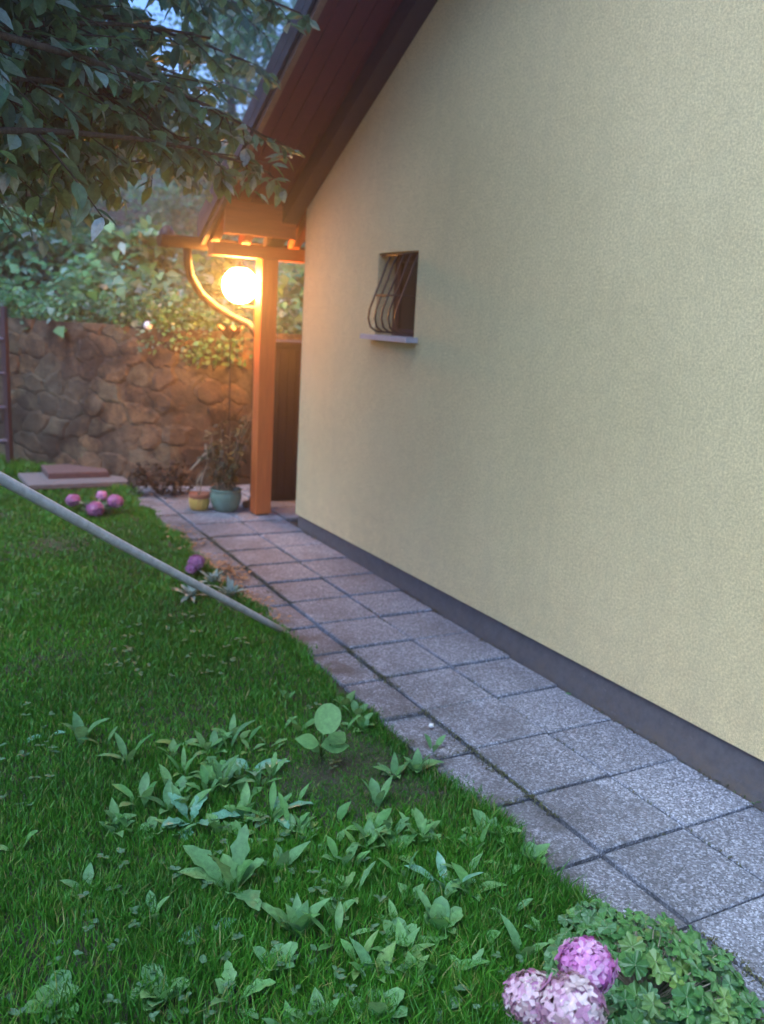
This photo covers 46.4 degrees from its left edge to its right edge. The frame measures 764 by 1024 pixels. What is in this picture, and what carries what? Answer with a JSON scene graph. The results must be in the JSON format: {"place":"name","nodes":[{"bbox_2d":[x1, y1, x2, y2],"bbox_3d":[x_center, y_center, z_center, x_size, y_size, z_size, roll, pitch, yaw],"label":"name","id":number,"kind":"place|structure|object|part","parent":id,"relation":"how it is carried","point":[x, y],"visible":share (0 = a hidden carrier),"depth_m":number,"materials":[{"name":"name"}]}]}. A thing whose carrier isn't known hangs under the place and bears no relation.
{"place":"outdoors","nodes":[
{"label":"outdoors","id":0,"kind":"place"},
{"bbox_2d":[0,113,304,333],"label":"hillside","id":1,"kind":"structure","parent":0,"point":[119,216],"depth_m":19.80,"materials":[{"name":"green plant"}]},
{"bbox_2d":[0,206,54,292],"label":"bush","id":2,"kind":"object","parent":1,"relation":"on","point":[12,248],"visible":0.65,"depth_m":10.26,"materials":[{"name":"green plant"}]},
{"bbox_2d":[0,172,101,266],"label":"tree","id":3,"kind":"object","parent":1,"relation":"on","point":[45,193],"visible":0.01,"depth_m":11.99,"materials":[{"name":"green plant"}]},
{"bbox_2d":[8,207,108,283],"bbox_3d":[-4.105,-3.286,11.150,1.586,1.221,1.182,-3,14,-29],"label":"bush","id":4,"kind":"object","parent":1,"relation":"on","point":[81,240],"visible":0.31,"depth_m":11.12,"materials":[{"name":"green plant"}]},
{"bbox_2d":[8,3,154,232],"bbox_3d":[-5.467,-8.645,14.216,3.743,8.070,5.081,-3,14,-29],"label":"tree","id":5,"kind":"object","parent":1,"relation":"on","point":[114,4],"depth_m":13.33,"materials":[{"name":"green plant"}]},
{"bbox_2d":[69,214,195,305],"bbox_3d":[-2.626,-2.672,9.656,1.441,1.127,1.151,-3,14,-29],"label":"bush","id":6,"kind":"object","parent":1,"relation":"on","point":[130,245],"visible":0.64,"depth_m":9.60,"materials":[{"name":"green plant"}]},
{"bbox_2d":[0,156,303,348],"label":"undergrowth","id":7,"kind":"object","parent":1,"relation":"on","point":[155,285],"visible":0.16,"depth_m":9.28,"materials":[{"name":"green plant"}]},
{"bbox_2d":[172,234,255,322],"bbox_3d":[-1.708,-2.423,9.689,1.132,1.204,1.508,-3,14,-29],"label":"bush","id":8,"kind":"object","parent":1,"relation":"on","point":[212,273],"visible":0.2,"depth_m":9.23,"materials":[{"name":"green plant"}]},
{"bbox_2d":[144,0,296,239],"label":"tree","id":9,"kind":"object","parent":1,"relation":"on","point":[249,53],"visible":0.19,"depth_m":16.20,"materials":[{"name":"green plant"}]},
{"bbox_2d":[241,0,304,244],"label":"tree","id":10,"kind":"object","parent":1,"relation":"on","point":[268,58],"depth_m":15.73,"materials":[{"name":"green plant"}]},
{"bbox_2d":[277,245,304,319],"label":"bush","id":11,"kind":"object","parent":1,"relation":"on","point":[297,279],"visible":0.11,"depth_m":10.29,"materials":[{"name":"green plant"}]},
{"bbox_2d":[90,0,294,125],"label":"sky","id":12,"kind":"structure","parent":0,"point":[142,4],"materials":[{"name":"blue"}]},
{"bbox_2d":[0,355,739,1023],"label":"ground","id":13,"kind":"structure","parent":0,"point":[330,773],"depth_m":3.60,"materials":[{"name":"green plant"}]},
{"bbox_2d":[0,306,13,465],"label":"ladder","id":14,"kind":"object","parent":13,"relation":"on","point":[6,406],"visible":0.9,"depth_m":8.88,"materials":[{"name":"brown wood"}]},
{"bbox_2d":[24,730,63,742],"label":"weed","id":15,"kind":"object","parent":13,"relation":"on","point":[59,732],"visible":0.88,"depth_m":3.76,"materials":[{"name":"green plant"}]},
{"bbox_2d":[24,969,78,1023],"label":"weed","id":16,"kind":"object","parent":13,"relation":"on","point":[49,991],"visible":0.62,"depth_m":2.37,"materials":[{"name":"green plant"}]},
{"bbox_2d":[18,472,127,489],"bbox_3d":[-2.993,-0.317,8.654,0.933,0.045,0.668,-3,14,-29],"label":"paving slab","id":17,"kind":"object","parent":13,"relation":"on","point":[37,480],"depth_m":8.45,"materials":[{"name":"concrete"}]},
{"bbox_2d":[41,464,108,478],"bbox_3d":[-3.034,-0.406,8.802,0.560,0.058,0.480,-3,14,-29],"label":"paving slab","id":18,"kind":"object","parent":17,"relation":"on","point":[58,471],"depth_m":8.66,"materials":[{"name":"concrete"}]},
{"bbox_2d":[60,862,104,899],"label":"weed","id":19,"kind":"object","parent":13,"relation":"on","point":[86,874],"visible":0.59,"depth_m":2.85,"materials":[{"name":"green plant"}]},
{"bbox_2d":[62,711,109,744],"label":"weed","id":20,"kind":"object","parent":13,"relation":"on","point":[79,729],"visible":0.97,"depth_m":3.73,"materials":[{"name":"green plant"}]},
{"bbox_2d":[65,490,123,516],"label":"hydrangea","id":21,"kind":"object","parent":13,"relation":"on","point":[101,506],"visible":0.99,"depth_m":7.47,"materials":[{"name":"pink plant"}]},
{"bbox_2d":[78,726,117,745],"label":"weed","id":22,"kind":"object","parent":13,"relation":"on","point":[110,734],"visible":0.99,"depth_m":3.73,"materials":[{"name":"green plant"}]},
{"bbox_2d":[98,817,134,837],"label":"weed","id":23,"kind":"object","parent":13,"relation":"on","point":[111,828],"visible":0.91,"depth_m":3.13,"materials":[{"name":"green plant"}]},
{"bbox_2d":[0,471,288,633],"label":"garden pole","id":24,"kind":"object","parent":13,"relation":"on","point":[34,496],"visible":0.97,"depth_m":3.52,"materials":[{"name":"grey metal"}]},
{"bbox_2d":[0,318,301,485],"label":"retaining wall","id":25,"kind":"structure","parent":13,"relation":"on","point":[167,400],"depth_m":8.72,"materials":[{"name":"stone"}]},
{"bbox_2d":[143,320,153,330],"bbox_3d":[-2.214,-1.770,8.471,0.104,0.101,0.160,3,12,-3],"label":"garden spotlight","id":26,"kind":"object","parent":25,"relation":"on","point":[147,325],"visible":0.88,"depth_m":8.41,"materials":[{"name":"metal"}]},
{"bbox_2d":[0,279,302,334],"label":"ground cover","id":27,"kind":"object","parent":25,"relation":"on","point":[72,311],"visible":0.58,"depth_m":8.76,"materials":[{"name":"green plant"}]},
{"bbox_2d":[136,312,252,368],"bbox_3d":[-1.768,-1.621,8.459,1.116,0.530,0.286,1,12,-13],"label":"trailing plant","id":28,"kind":"object","parent":25,"relation":"hanging from","point":[208,351],"visible":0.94,"depth_m":8.46,"materials":[{"name":"green plant"}]},
{"bbox_2d":[138,890,168,922],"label":"weed","id":29,"kind":"object","parent":13,"relation":"on","point":[162,901],"visible":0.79,"depth_m":2.71,"materials":[{"name":"green plant"}]},
{"bbox_2d":[130,963,189,1010],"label":"weed","id":30,"kind":"object","parent":13,"relation":"on","point":[144,994],"visible":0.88,"depth_m":2.42,"materials":[{"name":"green plant"}]},
{"bbox_2d":[0,0,319,257],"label":"overhanging tree","id":31,"kind":"object","parent":13,"relation":"on","point":[67,94],"visible":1,"depth_m":3.75,"materials":[{"name":"green plant"}]},
{"bbox_2d":[139,777,186,813],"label":"weed","id":32,"kind":"object","parent":13,"relation":"on","point":[167,789],"visible":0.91,"depth_m":3.31,"materials":[{"name":"green plant"}]},
{"bbox_2d":[172,579,207,601],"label":"silvery plant","id":33,"kind":"object","parent":13,"relation":"on","point":[189,591],"visible":0.77,"depth_m":5.58,"materials":[{"name":"green plant"}]},
{"bbox_2d":[185,554,208,574],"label":"hydrangea","id":34,"kind":"object","parent":13,"relation":"on","point":[195,562],"visible":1,"depth_m":5.93,"materials":[{"name":"purple plant"}]},
{"bbox_2d":[162,792,239,840],"bbox_3d":[-0.666,1.093,3.225,0.280,0.090,0.243,-3,14,-29],"label":"weed","id":35,"kind":"object","parent":13,"relation":"on","point":[182,808],"visible":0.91,"depth_m":3.24,"materials":[{"name":"green plant"}]},
{"bbox_2d":[178,918,235,941],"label":"weed","id":36,"kind":"object","parent":13,"relation":"on","point":[195,931],"visible":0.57,"depth_m":2.65,"materials":[{"name":"green plant"}]},
{"bbox_2d":[198,568,226,585],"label":"silvery plant","id":37,"kind":"object","parent":13,"relation":"on","point":[215,576],"visible":0.89,"depth_m":5.88,"materials":[{"name":"green plant"}]},
{"bbox_2d":[194,728,232,755],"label":"weed","id":38,"kind":"object","parent":13,"relation":"on","point":[213,737],"visible":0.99,"depth_m":3.76,"materials":[{"name":"green plant"}]},
{"bbox_2d":[178,824,263,910],"bbox_3d":[-0.473,1.132,2.833,0.396,0.194,0.210,15,16,42],"label":"weed","id":39,"kind":"object","parent":13,"relation":"on","point":[228,867],"visible":0.87,"depth_m":2.88,"materials":[{"name":"green plant"}]},
{"bbox_2d":[212,574,247,601],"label":"silvery plant","id":40,"kind":"object","parent":13,"relation":"on","point":[230,588],"visible":0.91,"depth_m":5.66,"materials":[{"name":"green plant"}]},
{"bbox_2d":[210,755,254,791],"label":"weed","id":41,"kind":"object","parent":13,"relation":"on","point":[229,769],"visible":0.94,"depth_m":3.45,"materials":[{"name":"green plant"}]},
{"bbox_2d":[226,758,289,775],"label":"weed","id":42,"kind":"object","parent":13,"relation":"on","point":[262,763],"visible":0.7,"depth_m":3.64,"materials":[{"name":"green plant"}]},
{"bbox_2d":[252,941,297,979],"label":"weed","id":43,"kind":"object","parent":13,"relation":"on","point":[287,946],"visible":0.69,"depth_m":2.56,"materials":[{"name":"green plant"}]},
{"bbox_2d":[237,796,312,828],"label":"weed","id":44,"kind":"object","parent":13,"relation":"on","point":[283,821],"visible":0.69,"depth_m":3.30,"materials":[{"name":"green plant"}]},
{"bbox_2d":[0,688,561,1023],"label":"seedlings","id":45,"kind":"object","parent":13,"relation":"on","point":[146,789],"visible":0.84,"depth_m":3.16,"materials":[{"name":"green plant"}]},
{"bbox_2d":[262,841,310,869],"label":"weed","id":46,"kind":"object","parent":13,"relation":"on","point":[291,854],"visible":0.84,"depth_m":3.01,"materials":[{"name":"green plant"}]},
{"bbox_2d":[254,893,329,937],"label":"weed","id":47,"kind":"object","parent":13,"relation":"on","point":[302,921],"visible":0.91,"depth_m":2.70,"materials":[{"name":"green plant"}]},
{"bbox_2d":[0,581,625,1023],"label":"clover","id":48,"kind":"object","parent":13,"relation":"on","point":[204,959],"visible":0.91,"depth_m":2.61,"materials":[{"name":"green plant"}]},
{"bbox_2d":[295,703,348,757],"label":"round leaved plant","id":49,"kind":"object","parent":13,"relation":"on","point":[327,719],"visible":1,"depth_m":3.59,"materials":[{"name":"green plant"}]},
{"bbox_2d":[341,700,367,715],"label":"weed","id":50,"kind":"object","parent":13,"relation":"on","point":[354,704],"visible":0.92,"depth_m":4.16,"materials":[{"name":"green plant"}]},
{"bbox_2d":[349,817,385,849],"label":"weed","id":51,"kind":"object","parent":13,"relation":"on","point":[369,825],"visible":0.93,"depth_m":3.15,"materials":[{"name":"green plant"}]},
{"bbox_2d":[361,776,392,806],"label":"weed","id":52,"kind":"object","parent":13,"relation":"on","point":[377,795],"visible":1,"depth_m":3.42,"materials":[{"name":"green plant"}]},
{"bbox_2d":[347,987,407,1023],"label":"weed","id":53,"kind":"object","parent":13,"relation":"on","point":[377,1007],"visible":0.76,"depth_m":2.38,"materials":[{"name":"green plant"}]},
{"bbox_2d":[373,751,412,778],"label":"weed","id":54,"kind":"object","parent":13,"relation":"on","point":[394,766],"visible":0.98,"depth_m":3.65,"materials":[{"name":"green plant"}]},
{"bbox_2d":[376,917,429,950],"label":"weed","id":55,"kind":"object","parent":13,"relation":"on","point":[412,928],"visible":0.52,"depth_m":2.69,"materials":[{"name":"green plant"}]},
{"bbox_2d":[404,748,443,773],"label":"weed","id":56,"kind":"object","parent":13,"relation":"on","point":[415,766],"visible":0.99,"depth_m":3.70,"materials":[{"name":"green plant"}]},
{"bbox_2d":[424,896,463,941],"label":"weed","id":57,"kind":"object","parent":13,"relation":"on","point":[440,904],"visible":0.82,"depth_m":2.75,"materials":[{"name":"green plant"}]},
{"bbox_2d":[404,851,483,888],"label":"weed","id":58,"kind":"object","parent":13,"relation":"on","point":[440,859],"visible":0.72,"depth_m":2.98,"materials":[{"name":"green plant"}]},
{"bbox_2d":[156,0,763,811],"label":"house","id":59,"kind":"structure","parent":13,"relation":"on","point":[530,256],"depth_m":4.56,"materials":[{"name":"yellow paint"}]},
{"bbox_2d":[222,261,255,308],"bbox_3d":[-1.184,-1.923,7.577,0.322,0.399,0.373,-3,14,-29],"label":"wall lamp","id":60,"kind":"object","parent":59,"relation":"attached to","point":[239,283],"visible":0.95,"depth_m":7.50,"materials":[{"name":"white glass"}]},
{"bbox_2d":[391,254,418,336],"bbox_3d":[0.221,-1.428,5.898,0.040,0.538,0.520,-3,14,-29],"label":"window","id":61,"kind":"structure","parent":59,"relation":"in","point":[405,318],"depth_m":6.00,"materials":[{"name":"brown glass"}]},
{"bbox_2d":[460,808,522,842],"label":"weed","id":62,"kind":"object","parent":13,"relation":"on","point":[478,813],"visible":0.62,"depth_m":3.27,"materials":[{"name":"green plant"}]},
{"bbox_2d":[499,912,548,963],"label":"weed","id":63,"kind":"object","parent":13,"relation":"on","point":[511,929],"visible":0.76,"depth_m":2.67,"materials":[{"name":"green plant"}]},
{"bbox_2d":[505,841,549,863],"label":"weed","id":64,"kind":"object","parent":13,"relation":"on","point":[539,849],"visible":0.57,"depth_m":3.15,"materials":[{"name":"green plant"}]},
{"bbox_2d":[502,935,620,1023],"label":"hydrangea","id":65,"kind":"object","parent":13,"relation":"on","point":[575,989],"visible":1,"depth_m":2.01,"materials":[{"name":"pink plant"}]},
{"bbox_2d":[558,897,625,955],"bbox_3d":[0.647,1.254,2.722,0.220,0.125,0.254,8,13,20],"label":"lobed leaf plant","id":66,"kind":"object","parent":13,"relation":"on","point":[585,911],"visible":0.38,"depth_m":2.72,"materials":[{"name":"green plant"}]},
{"bbox_2d":[542,908,763,1023],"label":"lobed leaf plant","id":67,"kind":"object","parent":13,"relation":"on","point":[637,941],"visible":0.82,"depth_m":2.42,"materials":[{"name":"green plant"}]},
{"bbox_2d":[658,980,763,1023],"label":"lobed leaf plant","id":68,"kind":"object","parent":13,"relation":"on","point":[752,1010],"visible":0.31,"depth_m":2.37,"materials":[{"name":"green plant"}]},
{"bbox_2d":[129,484,763,1020],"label":"path","id":69,"kind":"structure","parent":0,"point":[607,830],"depth_m":3.97,"materials":[{"name":"grey stone"}]},
{"bbox_2d":[126,456,194,498],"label":"dry shrub","id":70,"kind":"object","parent":69,"relation":"on","point":[173,479],"visible":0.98,"depth_m":8.28,"materials":[{"name":"brown plant"}]},
{"bbox_2d":[189,444,209,510],"bbox_3d":[-1.586,-0.302,7.755,0.181,0.581,0.181,-3,14,-29],"label":"flower pot","id":71,"kind":"object","parent":69,"relation":"on","point":[199,500],"visible":0.99,"depth_m":7.74,"materials":[{"name":"yellow ceramic"}]},
{"bbox_2d":[196,413,251,512],"bbox_3d":[-1.350,-0.452,7.801,0.449,0.884,0.566,9,13,25],"label":"potted plant","id":72,"kind":"object","parent":69,"relation":"on","point":[226,496],"visible":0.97,"depth_m":7.74,"materials":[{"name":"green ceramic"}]},
{"bbox_2d":[217,324,243,468],"bbox_3d":[-1.321,-0.870,7.683,0.244,1.456,0.213,-3,14,-29],"label":"garden stake","id":73,"kind":"object","parent":72,"relation":"in","point":[229,332],"visible":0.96,"depth_m":7.56,"materials":[{"name":"metal"}]},
{"bbox_2d":[165,524,290,621],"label":"leaf litter","id":74,"kind":"object","parent":69,"relation":"on","point":[231,570],"visible":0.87,"depth_m":6.11,"materials":[{"name":"brown plant"}]},
{"bbox_2d":[250,339,301,500],"bbox_3d":[-0.844,-0.877,8.487,0.710,1.470,0.505,-3,14,-29],"label":"garden cabinet","id":75,"kind":"object","parent":69,"relation":"on","point":[286,413],"visible":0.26,"depth_m":8.22,"materials":[{"name":"brown wood"}]},
{"bbox_3d":[-0.880,-0.812,8.218,0.311,1.350,0.055,-3,14,-29],"label":"door","id":76,"kind":"part","parent":75,"relation":"part of","materials":[{"name":"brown wood"}]},
{"bbox_2d":[424,733,445,751],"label":"weed","id":77,"kind":"object","parent":69,"relation":"on","point":[439,740],"visible":1,"depth_m":3.88,"materials":[{"name":"green plant"}]},
{"bbox_2d":[191,522,763,993],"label":"moss","id":78,"kind":"object","parent":69,"relation":"on","point":[503,774],"visible":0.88,"depth_m":3.94,"materials":[{"name":"green plant"}]},
{"bbox_2d":[299,529,763,812],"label":"debris","id":79,"kind":"object","parent":69,"relation":"on","point":[650,741],"visible":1,"depth_m":4.23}
]}

